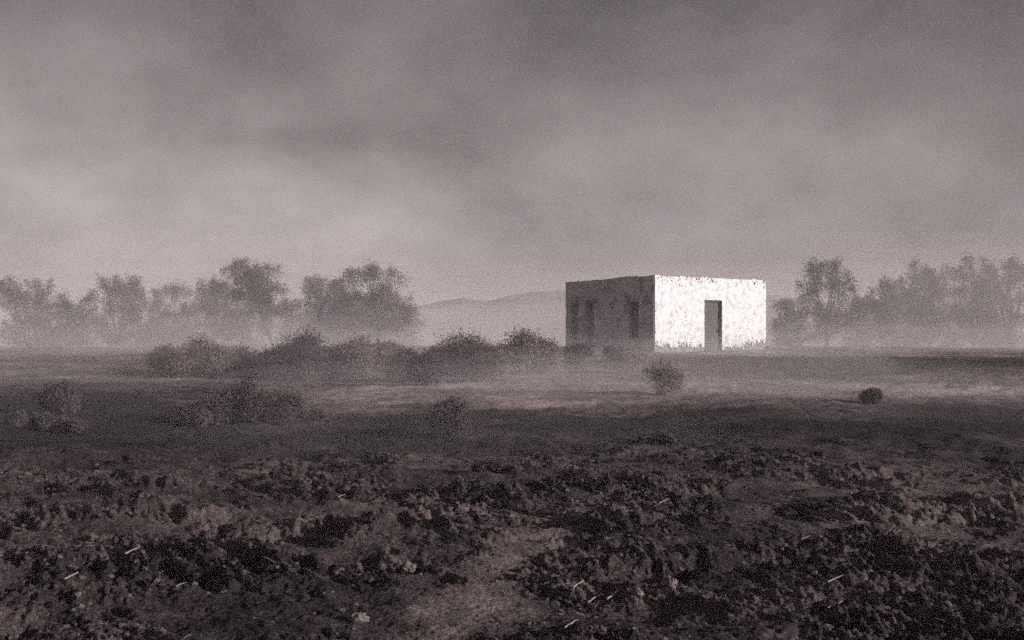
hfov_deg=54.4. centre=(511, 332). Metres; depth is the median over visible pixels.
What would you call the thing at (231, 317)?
tree
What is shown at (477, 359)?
bush
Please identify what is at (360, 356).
bush
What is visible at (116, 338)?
tree
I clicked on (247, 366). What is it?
bush
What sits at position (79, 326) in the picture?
tree
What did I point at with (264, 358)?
bush
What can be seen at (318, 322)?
tree
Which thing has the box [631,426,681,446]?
bush
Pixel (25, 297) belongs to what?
tree
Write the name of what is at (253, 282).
tree
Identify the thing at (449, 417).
bush
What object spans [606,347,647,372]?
bush
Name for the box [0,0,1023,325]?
sky
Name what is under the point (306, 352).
bush
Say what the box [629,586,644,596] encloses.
stone
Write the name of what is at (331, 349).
bush
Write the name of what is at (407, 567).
stone
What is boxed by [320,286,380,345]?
tree
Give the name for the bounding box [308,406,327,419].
bush
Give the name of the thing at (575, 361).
bush
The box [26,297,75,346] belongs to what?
tree
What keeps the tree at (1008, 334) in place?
on the ground
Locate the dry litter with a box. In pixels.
[1,468,1022,639]
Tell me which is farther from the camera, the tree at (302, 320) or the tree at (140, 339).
the tree at (140, 339)
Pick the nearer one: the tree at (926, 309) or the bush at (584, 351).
the bush at (584, 351)
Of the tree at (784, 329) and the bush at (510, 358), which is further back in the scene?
the tree at (784, 329)
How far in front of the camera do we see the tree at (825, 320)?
83.49 m
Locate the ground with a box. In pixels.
[0,340,1023,639]
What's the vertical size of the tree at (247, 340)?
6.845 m
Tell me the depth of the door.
54.17 m
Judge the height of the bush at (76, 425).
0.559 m
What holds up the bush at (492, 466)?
on the ground
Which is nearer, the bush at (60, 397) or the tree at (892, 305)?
the bush at (60, 397)
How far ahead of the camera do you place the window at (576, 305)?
57.79 m
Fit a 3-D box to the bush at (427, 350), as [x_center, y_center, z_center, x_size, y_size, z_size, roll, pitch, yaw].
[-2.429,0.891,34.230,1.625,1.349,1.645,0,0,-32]
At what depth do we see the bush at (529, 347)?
33.37 m
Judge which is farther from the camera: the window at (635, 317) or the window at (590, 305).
the window at (590, 305)
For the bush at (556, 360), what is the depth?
33.75 m
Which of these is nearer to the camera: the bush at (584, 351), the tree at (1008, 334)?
the bush at (584, 351)
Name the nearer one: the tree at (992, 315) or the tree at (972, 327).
the tree at (972, 327)
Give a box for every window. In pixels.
[574,303,578,339]
[588,303,594,345]
[632,301,638,338]
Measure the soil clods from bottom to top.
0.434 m
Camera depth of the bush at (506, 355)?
32.62 m
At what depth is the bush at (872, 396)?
21.85 m
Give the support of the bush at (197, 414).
on the ground
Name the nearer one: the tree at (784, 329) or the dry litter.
the dry litter
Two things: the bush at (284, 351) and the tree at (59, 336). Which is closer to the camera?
the bush at (284, 351)
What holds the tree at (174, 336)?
on the ground
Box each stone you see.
[348,612,369,623]
[401,561,416,574]
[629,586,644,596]
[660,575,677,589]
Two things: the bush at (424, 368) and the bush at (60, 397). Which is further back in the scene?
the bush at (424, 368)
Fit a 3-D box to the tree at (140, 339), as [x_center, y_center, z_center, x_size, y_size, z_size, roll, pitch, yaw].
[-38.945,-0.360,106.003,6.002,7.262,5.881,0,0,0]
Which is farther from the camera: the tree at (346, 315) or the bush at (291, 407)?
the tree at (346, 315)
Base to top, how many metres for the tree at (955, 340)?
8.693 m
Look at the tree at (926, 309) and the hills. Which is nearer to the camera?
the tree at (926, 309)
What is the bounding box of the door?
[704,302,718,349]
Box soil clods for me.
[0,453,1023,639]
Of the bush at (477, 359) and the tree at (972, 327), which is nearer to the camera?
the bush at (477, 359)
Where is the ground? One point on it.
(956, 414)
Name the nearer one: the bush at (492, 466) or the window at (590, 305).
the bush at (492, 466)
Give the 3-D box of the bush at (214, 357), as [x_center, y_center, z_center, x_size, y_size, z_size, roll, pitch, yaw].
[-9.797,0.776,31.773,2.473,1.623,2.064,0,0,0]
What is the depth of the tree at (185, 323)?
103.14 m
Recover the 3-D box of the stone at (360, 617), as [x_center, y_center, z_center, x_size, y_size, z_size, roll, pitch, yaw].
[-0.912,1.696,5.916,0.129,0.069,0.104,0,0,-16]
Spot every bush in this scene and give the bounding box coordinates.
[3,408,30,426]
[27,378,86,416]
[27,410,70,433]
[65,415,91,433]
[144,340,195,373]
[164,332,242,377]
[173,394,233,426]
[204,372,294,424]
[221,342,260,377]
[250,324,340,381]
[254,347,288,378]
[259,341,311,374]
[266,391,310,423]
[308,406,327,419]
[322,337,353,375]
[329,330,397,377]
[373,338,405,366]
[382,344,430,382]
[403,349,451,385]
[419,340,457,371]
[423,393,473,437]
[428,323,511,381]
[466,453,504,472]
[470,340,517,377]
[484,341,518,376]
[495,323,561,375]
[525,338,567,373]
[558,346,584,367]
[563,340,622,362]
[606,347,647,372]
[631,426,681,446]
[640,357,686,395]
[857,386,885,403]
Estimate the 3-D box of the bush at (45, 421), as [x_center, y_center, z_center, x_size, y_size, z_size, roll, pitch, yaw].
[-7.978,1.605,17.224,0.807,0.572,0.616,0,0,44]
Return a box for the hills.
[0,290,1023,341]
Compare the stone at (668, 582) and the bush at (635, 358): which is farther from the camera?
the bush at (635, 358)
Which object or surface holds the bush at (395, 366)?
on the ground
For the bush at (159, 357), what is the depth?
33.10 m
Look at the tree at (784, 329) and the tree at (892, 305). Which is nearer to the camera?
the tree at (892, 305)
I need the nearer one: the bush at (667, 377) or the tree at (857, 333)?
the bush at (667, 377)
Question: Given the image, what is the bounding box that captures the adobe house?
[566,275,765,352]
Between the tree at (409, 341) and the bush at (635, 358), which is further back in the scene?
the tree at (409, 341)
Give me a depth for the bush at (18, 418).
17.79 m
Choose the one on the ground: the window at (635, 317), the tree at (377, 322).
the tree at (377, 322)
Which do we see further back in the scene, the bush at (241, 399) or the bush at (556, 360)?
the bush at (556, 360)
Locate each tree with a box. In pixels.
[0,273,62,346]
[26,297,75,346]
[46,287,110,346]
[92,270,150,346]
[121,300,177,346]
[135,279,199,346]
[170,293,220,345]
[185,274,250,345]
[219,256,301,345]
[226,301,280,345]
[270,294,323,345]
[296,273,355,345]
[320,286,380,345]
[325,259,423,344]
[379,305,426,345]
[767,293,813,346]
[791,253,863,346]
[836,294,883,346]
[862,274,920,346]
[882,293,929,346]
[889,255,959,346]
[928,284,977,347]
[943,251,1001,347]
[971,251,1023,347]
[971,281,1017,347]
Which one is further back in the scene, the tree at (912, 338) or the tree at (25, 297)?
the tree at (912, 338)
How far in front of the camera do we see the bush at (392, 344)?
34.84 m
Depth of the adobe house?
54.21 m
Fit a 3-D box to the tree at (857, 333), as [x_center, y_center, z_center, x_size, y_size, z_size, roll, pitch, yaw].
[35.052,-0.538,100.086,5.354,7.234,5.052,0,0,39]
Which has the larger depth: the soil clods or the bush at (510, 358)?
the bush at (510, 358)

